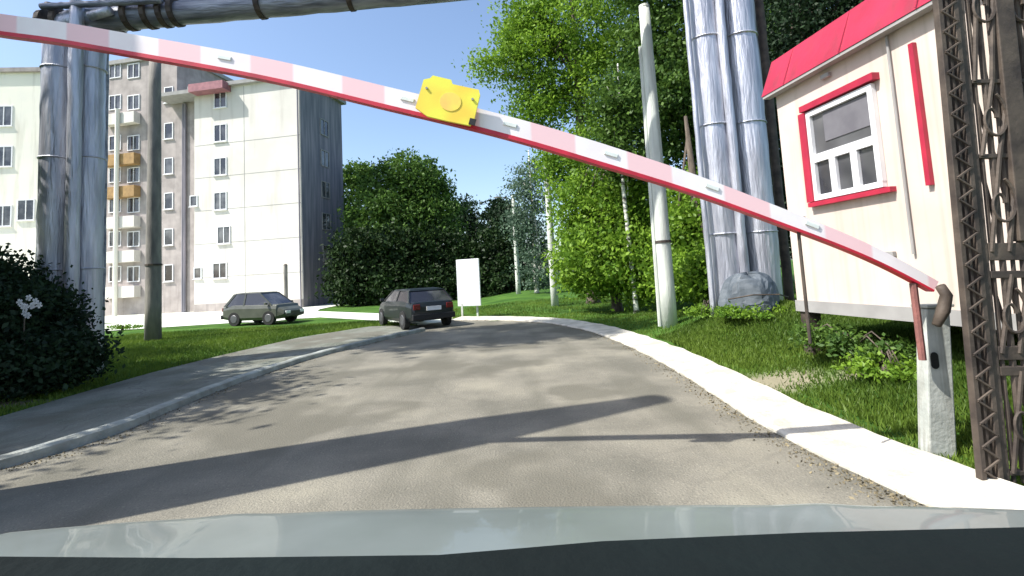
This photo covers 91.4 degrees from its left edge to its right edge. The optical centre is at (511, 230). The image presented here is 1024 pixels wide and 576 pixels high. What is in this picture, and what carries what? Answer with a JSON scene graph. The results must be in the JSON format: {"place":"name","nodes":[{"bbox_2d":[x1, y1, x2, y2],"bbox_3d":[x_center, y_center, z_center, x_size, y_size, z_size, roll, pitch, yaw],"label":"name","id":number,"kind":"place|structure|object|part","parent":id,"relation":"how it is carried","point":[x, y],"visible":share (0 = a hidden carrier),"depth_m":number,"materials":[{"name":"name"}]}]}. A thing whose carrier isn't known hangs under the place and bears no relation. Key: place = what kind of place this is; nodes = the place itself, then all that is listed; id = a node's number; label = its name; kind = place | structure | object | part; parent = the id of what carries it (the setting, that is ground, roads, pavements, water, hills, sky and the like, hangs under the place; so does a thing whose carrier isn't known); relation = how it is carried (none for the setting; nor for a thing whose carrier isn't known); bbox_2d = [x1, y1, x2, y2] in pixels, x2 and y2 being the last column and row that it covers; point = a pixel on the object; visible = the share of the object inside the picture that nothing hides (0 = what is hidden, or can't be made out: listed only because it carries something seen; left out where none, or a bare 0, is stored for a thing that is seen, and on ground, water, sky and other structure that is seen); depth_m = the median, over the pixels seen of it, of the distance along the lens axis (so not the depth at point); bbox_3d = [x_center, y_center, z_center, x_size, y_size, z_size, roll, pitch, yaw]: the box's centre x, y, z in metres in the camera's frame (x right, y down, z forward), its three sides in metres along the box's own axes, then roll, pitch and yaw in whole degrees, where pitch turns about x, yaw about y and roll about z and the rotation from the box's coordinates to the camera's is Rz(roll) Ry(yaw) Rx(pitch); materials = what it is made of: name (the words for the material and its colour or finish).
{"place":"outdoors","nodes":[
{"label":"outdoors","id":0,"kind":"place"},
{"bbox_2d":[0,325,420,459],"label":"path","id":1,"kind":"structure","parent":0,"point":[63,417],"depth_m":8.36,"materials":[{"name":"grey asphalt"}]},
{"bbox_2d":[105,311,440,330],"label":"side road","id":2,"kind":"structure","parent":0,"point":[355,315],"depth_m":25.12,"materials":[{"name":"grey asphalt"}]},
{"bbox_2d":[0,0,826,272],"label":"sky","id":3,"kind":"structure","parent":0,"point":[399,48],"materials":[{"name":"blue"}]},
{"bbox_2d":[0,320,925,533],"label":"road","id":4,"kind":"structure","parent":0,"point":[475,414],"depth_m":4.81,"materials":[{"name":"grey asphalt"}]},
{"bbox_2d":[379,287,454,329],"bbox_3d":[-3.521,2.708,17.823,1.880,1.305,4.000,0,-6,-31],"label":"parked car","id":5,"kind":"object","parent":4,"relation":"on","point":[404,308],"visible":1,"depth_m":16.46,"materials":[{"name":"black paint"}]},
{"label":"windows","id":6,"kind":"part","parent":5,"relation":"part of","materials":[{"name":"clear glass"}]},
{"bbox_2d":[0,320,927,506],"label":"grit","id":7,"kind":"object","parent":4,"relation":"on","point":[892,495],"visible":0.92,"depth_m":4.59,"materials":[{"name":"grey gravel"}]},
{"bbox_2d":[0,503,1023,575],"bbox_3d":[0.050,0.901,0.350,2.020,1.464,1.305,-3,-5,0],"label":"car","id":8,"kind":"object","parent":4,"relation":"on","point":[816,539],"visible":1,"depth_m":0.68,"materials":[{"name":"grey paint"}]},
{"bbox_2d":[0,260,1023,485],"bbox_3d":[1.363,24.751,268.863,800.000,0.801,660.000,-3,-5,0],"label":"ground","id":9,"kind":"structure","parent":0,"point":[526,295],"depth_m":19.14,"materials":[{"name":"green plant"}]},
{"bbox_2d":[0,67,40,275],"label":"apartment building","id":10,"kind":"structure","parent":9,"relation":"on","point":[20,88],"depth_m":46.77,"materials":[{"name":"beige paint"}]},
{"bbox_2d":[0,205,11,226],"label":"window","id":11,"kind":"structure","parent":10,"relation":"in","point":[5,210],"depth_m":46.19,"materials":[{"name":"clear glass"}]},
{"bbox_2d":[0,105,12,126],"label":"window","id":12,"kind":"structure","parent":10,"relation":"in","point":[6,111],"depth_m":46.98,"materials":[{"name":"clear glass"}]},
{"bbox_2d":[0,146,12,167],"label":"window","id":13,"kind":"structure","parent":10,"relation":"in","point":[6,152],"depth_m":46.65,"materials":[{"name":"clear glass"}]},
{"bbox_2d":[15,199,34,221],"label":"window","id":14,"kind":"structure","parent":10,"relation":"in","point":[25,207],"depth_m":46.39,"materials":[{"name":"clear glass"}]},
{"bbox_2d":[0,243,126,400],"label":"shrub","id":15,"kind":"object","parent":9,"relation":"on","point":[58,349],"visible":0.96,"depth_m":8.72,"materials":[{"name":"green plant"}]},
{"bbox_2d":[16,295,41,345],"bbox_3d":[-8.157,1.591,8.435,0.379,1.014,0.086,-3,-5,0],"label":"flower cluster","id":16,"kind":"object","parent":15,"relation":"attached to","point":[25,306],"visible":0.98,"depth_m":8.44,"materials":[{"name":"white plant"}]},
{"bbox_2d":[105,321,143,330],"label":"weeds","id":17,"kind":"object","parent":9,"relation":"on","point":[122,327],"visible":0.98,"depth_m":23.41,"materials":[{"name":"green plant"}]},
{"bbox_2d":[144,61,162,340],"bbox_3d":[-12.861,-1.282,17.969,0.536,10.693,0.536,-3,-5,0],"label":"utility pole","id":18,"kind":"object","parent":9,"relation":"on","point":[153,264],"visible":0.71,"depth_m":17.77,"materials":[{"name":"grey concrete"}]},
{"bbox_2d":[0,328,424,468],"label":"kerb","id":19,"kind":"structure","parent":9,"relation":"on","point":[49,448],"depth_m":6.36,"materials":[{"name":"grey concrete"}]},
{"bbox_2d":[105,58,345,315],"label":"apartment building","id":20,"kind":"structure","parent":9,"relation":"on","point":[252,185],"depth_m":40.21,"materials":[{"name":"grey paint"}]},
{"bbox_2d":[109,64,120,78],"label":"window","id":21,"kind":"structure","parent":20,"relation":"in","point":[114,70],"depth_m":43.41,"materials":[{"name":"clear glass"}]},
{"bbox_2d":[109,94,120,110],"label":"window","id":22,"kind":"structure","parent":20,"relation":"in","point":[114,100],"depth_m":43.17,"materials":[{"name":"clear glass"}]},
{"bbox_2d":[109,199,120,212],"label":"window","id":23,"kind":"structure","parent":20,"relation":"in","point":[111,202],"depth_m":42.41,"materials":[{"name":"clear glass"}]},
{"bbox_2d":[108,231,121,246],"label":"window","id":24,"kind":"structure","parent":20,"relation":"in","point":[119,232],"depth_m":42.12,"materials":[{"name":"clear glass"}]},
{"bbox_2d":[108,266,121,281],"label":"window","id":25,"kind":"structure","parent":20,"relation":"in","point":[111,267],"depth_m":41.84,"materials":[{"name":"clear glass"}]},
{"bbox_2d":[109,135,121,150],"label":"window","id":26,"kind":"structure","parent":20,"relation":"in","point":[111,138],"depth_m":42.89,"materials":[{"name":"clear glass"}]},
{"bbox_2d":[109,167,121,182],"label":"window","id":27,"kind":"structure","parent":20,"relation":"in","point":[111,170],"depth_m":42.63,"materials":[{"name":"clear glass"}]},
{"bbox_2d":[127,63,139,78],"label":"window","id":28,"kind":"structure","parent":20,"relation":"in","point":[133,70],"depth_m":43.08,"materials":[{"name":"clear glass"}]},
{"bbox_2d":[127,94,139,110],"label":"window","id":29,"kind":"structure","parent":20,"relation":"in","point":[133,101],"depth_m":42.84,"materials":[{"name":"clear glass"}]},
{"bbox_2d":[127,135,139,150],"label":"window","id":30,"kind":"structure","parent":20,"relation":"in","point":[133,141],"depth_m":42.52,"materials":[{"name":"clear glass"}]},
{"bbox_2d":[127,167,139,182],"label":"window","id":31,"kind":"structure","parent":20,"relation":"in","point":[133,173],"depth_m":42.27,"materials":[{"name":"clear glass"}]},
{"bbox_2d":[127,197,139,212],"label":"window","id":32,"kind":"structure","parent":20,"relation":"in","point":[133,204],"depth_m":42.04,"materials":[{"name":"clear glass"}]},
{"bbox_2d":[127,231,139,246],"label":"window","id":33,"kind":"structure","parent":20,"relation":"in","point":[133,237],"depth_m":41.79,"materials":[{"name":"clear glass"}]},
{"bbox_2d":[127,266,139,281],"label":"window","id":34,"kind":"structure","parent":20,"relation":"in","point":[133,272],"depth_m":41.52,"materials":[{"name":"clear glass"}]},
{"bbox_2d":[163,86,172,103],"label":"window","id":35,"kind":"structure","parent":20,"relation":"in","point":[166,89],"depth_m":42.32,"materials":[{"name":"clear glass"}]},
{"bbox_2d":[163,122,172,139],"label":"window","id":36,"kind":"structure","parent":20,"relation":"in","point":[168,127],"depth_m":42.01,"materials":[{"name":"clear glass"}]},
{"bbox_2d":[163,157,172,174],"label":"window","id":37,"kind":"structure","parent":20,"relation":"in","point":[168,162],"depth_m":41.75,"materials":[{"name":"clear glass"}]},
{"bbox_2d":[162,264,173,282],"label":"window","id":38,"kind":"structure","parent":20,"relation":"in","point":[168,269],"depth_m":40.96,"materials":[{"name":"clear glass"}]},
{"bbox_2d":[164,192,173,209],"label":"window","id":39,"kind":"structure","parent":20,"relation":"in","point":[168,197],"depth_m":41.49,"materials":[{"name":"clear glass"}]},
{"bbox_2d":[164,228,173,245],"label":"window","id":40,"kind":"structure","parent":20,"relation":"in","point":[168,233],"depth_m":41.23,"materials":[{"name":"clear glass"}]},
{"bbox_2d":[189,195,197,207],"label":"window","id":41,"kind":"structure","parent":20,"relation":"in","point":[194,198],"depth_m":40.04,"materials":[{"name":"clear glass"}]},
{"bbox_2d":[192,267,201,279],"bbox_3d":[-24.815,3.377,39.426,0.820,0.950,0.140,-4,-5,10],"label":"window","id":42,"kind":"structure","parent":20,"relation":"in","point":[197,270],"depth_m":39.48,"materials":[{"name":"clear glass"}]},
{"bbox_2d":[212,157,226,176],"bbox_3d":[-23.264,-5.086,39.814,1.270,1.500,0.140,-4,-5,10],"label":"window","id":43,"kind":"structure","parent":20,"relation":"in","point":[220,164],"depth_m":39.87,"materials":[{"name":"clear glass"}]},
{"bbox_2d":[211,262,227,279],"bbox_3d":[-22.890,3.154,39.106,1.370,1.300,0.140,-4,-5,10],"label":"window","id":44,"kind":"structure","parent":20,"relation":"in","point":[219,270],"depth_m":39.15,"materials":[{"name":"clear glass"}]},
{"bbox_2d":[213,191,226,210],"bbox_3d":[-23.123,-2.320,39.574,1.270,1.500,0.140,-4,-5,10],"label":"window","id":45,"kind":"structure","parent":20,"relation":"in","point":[220,198],"depth_m":39.62,"materials":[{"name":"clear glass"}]},
{"bbox_2d":[212,123,227,142],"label":"window","id":46,"kind":"structure","parent":20,"relation":"in","point":[220,130],"depth_m":40.09,"materials":[{"name":"clear glass"}]},
{"bbox_2d":[212,92,227,108],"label":"window","id":47,"kind":"structure","parent":20,"relation":"in","point":[220,99],"depth_m":40.33,"materials":[{"name":"clear glass"}]},
{"bbox_2d":[216,226,230,244],"bbox_3d":[-22.680,0.374,39.286,1.270,1.450,0.140,-4,-5,10],"label":"window","id":48,"kind":"structure","parent":20,"relation":"in","point":[223,232],"depth_m":39.33,"materials":[{"name":"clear glass"}]},
{"bbox_2d":[320,118,328,137],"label":"window","id":49,"kind":"structure","parent":20,"relation":"in","point":[324,125],"depth_m":42.30,"materials":[{"name":"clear glass"}]},
{"bbox_2d":[320,149,329,167],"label":"window","id":50,"kind":"structure","parent":20,"relation":"in","point":[325,160],"depth_m":42.09,"materials":[{"name":"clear glass"}]},
{"bbox_2d":[321,180,329,198],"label":"window","id":51,"kind":"structure","parent":20,"relation":"in","point":[325,186],"depth_m":41.83,"materials":[{"name":"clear glass"}]},
{"bbox_2d":[322,212,330,229],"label":"window","id":52,"kind":"structure","parent":20,"relation":"in","point":[326,218],"depth_m":41.59,"materials":[{"name":"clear glass"}]},
{"bbox_2d":[323,245,331,261],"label":"window","id":53,"kind":"structure","parent":20,"relation":"in","point":[324,246],"depth_m":41.16,"materials":[{"name":"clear glass"}]},
{"bbox_2d":[323,278,332,293],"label":"window","id":54,"kind":"structure","parent":20,"relation":"in","point":[325,281],"depth_m":41.03,"materials":[{"name":"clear glass"}]},
{"bbox_2d":[105,303,346,322],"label":"parking lot","id":55,"kind":"structure","parent":9,"relation":"on","point":[195,317],"depth_m":32.61,"materials":[{"name":"grey asphalt"}]},
{"bbox_2d":[283,264,287,297],"bbox_3d":[-14.866,3.770,32.868,0.277,3.158,0.277,-5,-5,22],"label":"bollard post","id":56,"kind":"object","parent":55,"relation":"on","point":[285,280],"visible":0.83,"depth_m":32.82,"materials":[{"name":"grey concrete"}]},
{"bbox_2d":[221,291,303,325],"bbox_3d":[-11.351,3.524,22.842,3.400,1.455,1.810,-4,-5,14],"label":"parked car","id":57,"kind":"object","parent":9,"relation":"on","point":[269,308],"visible":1,"depth_m":22.25,"materials":[{"name":"green paint"}]},
{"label":"windows","id":58,"kind":"part","parent":57,"relation":"part of","materials":[{"name":"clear glass"}]},
{"bbox_2d":[308,219,409,306],"bbox_3d":[-10.743,2.339,36.588,7.456,6.286,8.225,-3,-5,0],"label":"tree","id":59,"kind":"object","parent":9,"relation":"on","point":[347,274],"visible":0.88,"depth_m":35.22,"materials":[{"name":"green plant"}]},
{"bbox_2d":[343,157,375,239],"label":"tree","id":60,"kind":"object","parent":9,"relation":"on","point":[356,169],"visible":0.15,"depth_m":50.05,"materials":[{"name":"green plant"}]},
{"bbox_2d":[330,146,469,256],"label":"tree","id":61,"kind":"object","parent":9,"relation":"on","point":[417,188],"visible":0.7,"depth_m":41.66,"materials":[{"name":"green plant"}]},
{"bbox_2d":[358,216,448,298],"bbox_3d":[-7.854,2.204,37.502,7.511,6.436,7.665,-3,-5,0],"label":"tree","id":62,"kind":"object","parent":9,"relation":"on","point":[400,255],"visible":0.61,"depth_m":36.57,"materials":[{"name":"green plant"}]},
{"bbox_2d":[32,0,794,374],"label":"overhead pipeline","id":63,"kind":"object","parent":9,"relation":"on","point":[734,118],"visible":0.82,"depth_m":10.78,"materials":[{"name":"metal"}]},
{"bbox_2d":[405,221,493,298],"bbox_3d":[-5.516,2.259,38.469,7.814,6.264,7.317,-7,-6,37],"label":"tree","id":64,"kind":"object","parent":9,"relation":"on","point":[446,271],"visible":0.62,"depth_m":37.65,"materials":[{"name":"green plant"}]},
{"bbox_2d":[456,258,480,315],"bbox_3d":[-1.665,2.351,19.396,0.971,2.481,0.240,-4,-5,12],"label":"notice board","id":65,"kind":"object","parent":9,"relation":"on","point":[468,283],"visible":0.94,"depth_m":19.36,"materials":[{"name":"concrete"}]},
{"bbox_2d":[449,193,487,256],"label":"tree","id":66,"kind":"object","parent":9,"relation":"on","point":[470,217],"visible":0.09,"depth_m":58.02,"materials":[{"name":"green plant"}]},
{"bbox_2d":[0,14,956,459],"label":"boom barrier","id":67,"kind":"object","parent":9,"relation":"on","point":[936,422],"visible":0.92,"depth_m":3.97,"materials":[{"name":"white metal"}]},
{"bbox_2d":[415,76,479,126],"bbox_3d":[-0.504,-1.015,3.924,0.510,0.425,0.043,-3,-5,0],"label":"warning sign","id":68,"kind":"object","parent":67,"relation":"attached to","point":[443,99],"visible":1,"depth_m":3.91,"materials":[{"name":"yellow plastic"}]},
{"bbox_2d":[454,217,533,296],"bbox_3d":[-1.287,1.943,39.381,8.030,6.397,7.406,-3,-5,0],"label":"tree","id":69,"kind":"object","parent":9,"relation":"on","point":[494,265],"visible":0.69,"depth_m":38.40,"materials":[{"name":"green plant"}]},
{"bbox_2d":[473,191,540,287],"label":"tree","id":70,"kind":"object","parent":9,"relation":"on","point":[495,211],"visible":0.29,"depth_m":51.91,"materials":[{"name":"green plant"}]},
{"bbox_2d":[494,195,520,293],"bbox_3d":[-0.317,1.009,32.988,1.482,6.797,0.313,-2,-5,-13],"label":"lamp post","id":71,"kind":"object","parent":9,"relation":"on","point":[518,289],"visible":0.43,"depth_m":32.90,"materials":[{"name":"metal"}]},
{"bbox_2d":[491,150,561,292],"bbox_3d":[1.247,-0.582,31.163,4.647,9.000,4.911,-6,-6,26],"label":"tree","id":72,"kind":"object","parent":9,"relation":"on","point":[534,225],"visible":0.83,"depth_m":30.75,"materials":[{"name":"green plant"}]},
{"bbox_2d":[451,0,641,303],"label":"tree","id":73,"kind":"object","parent":9,"relation":"on","point":[563,42],"visible":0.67,"depth_m":22.71,"materials":[{"name":"green plant"}]},
{"bbox_2d":[544,151,558,305],"bbox_3d":[1.142,-0.535,22.560,1.491,8.301,0.332,-2,-5,-13],"label":"lamp post","id":74,"kind":"object","parent":9,"relation":"on","point":[554,296],"visible":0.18,"depth_m":22.47,"materials":[{"name":"concrete"}]},
{"bbox_2d":[530,165,674,312],"bbox_3d":[3.741,-0.394,19.016,6.766,7.000,5.282,-7,-6,36],"label":"tree","id":75,"kind":"object","parent":9,"relation":"on","point":[591,236],"visible":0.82,"depth_m":18.15,"materials":[{"name":"green plant"}]},
{"bbox_2d":[565,49,683,312],"bbox_3d":[3.990,-1.565,17.917,4.166,9.064,4.386,-3,-5,0],"label":"birch tree","id":76,"kind":"object","parent":9,"relation":"on","point":[614,103],"visible":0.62,"depth_m":17.44,"materials":[{"name":"green plant"}]},
{"bbox_2d":[638,3,677,328],"bbox_3d":[3.550,-1.621,12.293,0.390,8.248,0.417,1,-6,-37],"label":"utility pole","id":77,"kind":"object","parent":9,"relation":"on","point":[664,284],"visible":0.91,"depth_m":12.15,"materials":[{"name":"concrete"}]},
{"bbox_2d":[629,116,709,310],"bbox_3d":[5.504,-0.499,15.110,4.226,6.002,4.591,0,-6,-34],"label":"tree","id":78,"kind":"object","parent":9,"relation":"on","point":[688,248],"visible":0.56,"depth_m":14.34,"materials":[{"name":"green plant"}]},
{"bbox_2d":[590,0,785,171],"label":"tree","id":79,"kind":"object","parent":9,"relation":"on","point":[670,57],"visible":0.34,"depth_m":18.95,"materials":[{"name":"green plant"}]},
{"bbox_2d":[678,300,717,317],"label":"weeds","id":80,"kind":"object","parent":9,"relation":"on","point":[704,309],"visible":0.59,"depth_m":10.66,"materials":[{"name":"green plant"}]},
{"bbox_2d":[452,316,1023,509],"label":"kerb","id":81,"kind":"structure","parent":9,"relation":"on","point":[928,479],"depth_m":4.24,"materials":[{"name":"grey concrete"}]},
{"bbox_2d":[708,300,795,319],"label":"weeds","id":82,"kind":"object","parent":9,"relation":"on","point":[728,311],"visible":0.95,"depth_m":9.31,"materials":[{"name":"green plant"}]},
{"bbox_2d":[718,271,788,318],"bbox_3d":[4.716,1.299,9.887,1.239,0.979,1.118,-3,-5,0],"label":"covered heap","id":83,"kind":"object","parent":9,"relation":"on","point":[746,289],"visible":0.85,"depth_m":9.61,"materials":[{"name":"fabric"}]},
{"bbox_2d":[756,0,863,266],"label":"spruce tree","id":84,"kind":"object","parent":9,"relation":"on","point":[798,22],"visible":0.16,"depth_m":12.70,"materials":[{"name":"green plant"}]},
{"bbox_2d":[772,319,916,367],"bbox_3d":[4.249,1.444,6.300,1.172,0.609,1.912,-2,-5,-12],"label":"shrub","id":85,"kind":"object","parent":9,"relation":"on","point":[823,336],"visible":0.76,"depth_m":6.21,"materials":[{"name":"green plant"}]},
{"bbox_2d":[829,346,916,382],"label":"weeds","id":86,"kind":"object","parent":9,"relation":"on","point":[883,368],"visible":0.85,"depth_m":5.57,"materials":[{"name":"green plant"}]},
{"bbox_2d":[761,0,1022,355],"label":"guard cabin","id":87,"kind":"object","parent":9,"relation":"on","point":[855,91],"visible":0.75,"depth_m":6.00,"materials":[{"name":"white wood"}]},
{"bbox_2d":[798,72,896,207],"bbox_3d":[4.223,-1.091,6.415,0.105,1.423,1.321,-2,-5,-8],"label":"window","id":88,"kind":"structure","parent":87,"relation":"in","point":[842,152],"depth_m":6.38,"materials":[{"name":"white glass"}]},
{"bbox_2d":[932,0,1023,483],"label":"lattice tower","id":89,"kind":"structure","parent":9,"relation":"on","point":[1002,85],"depth_m":3.45,"materials":[{"name":"metal"}]}
]}

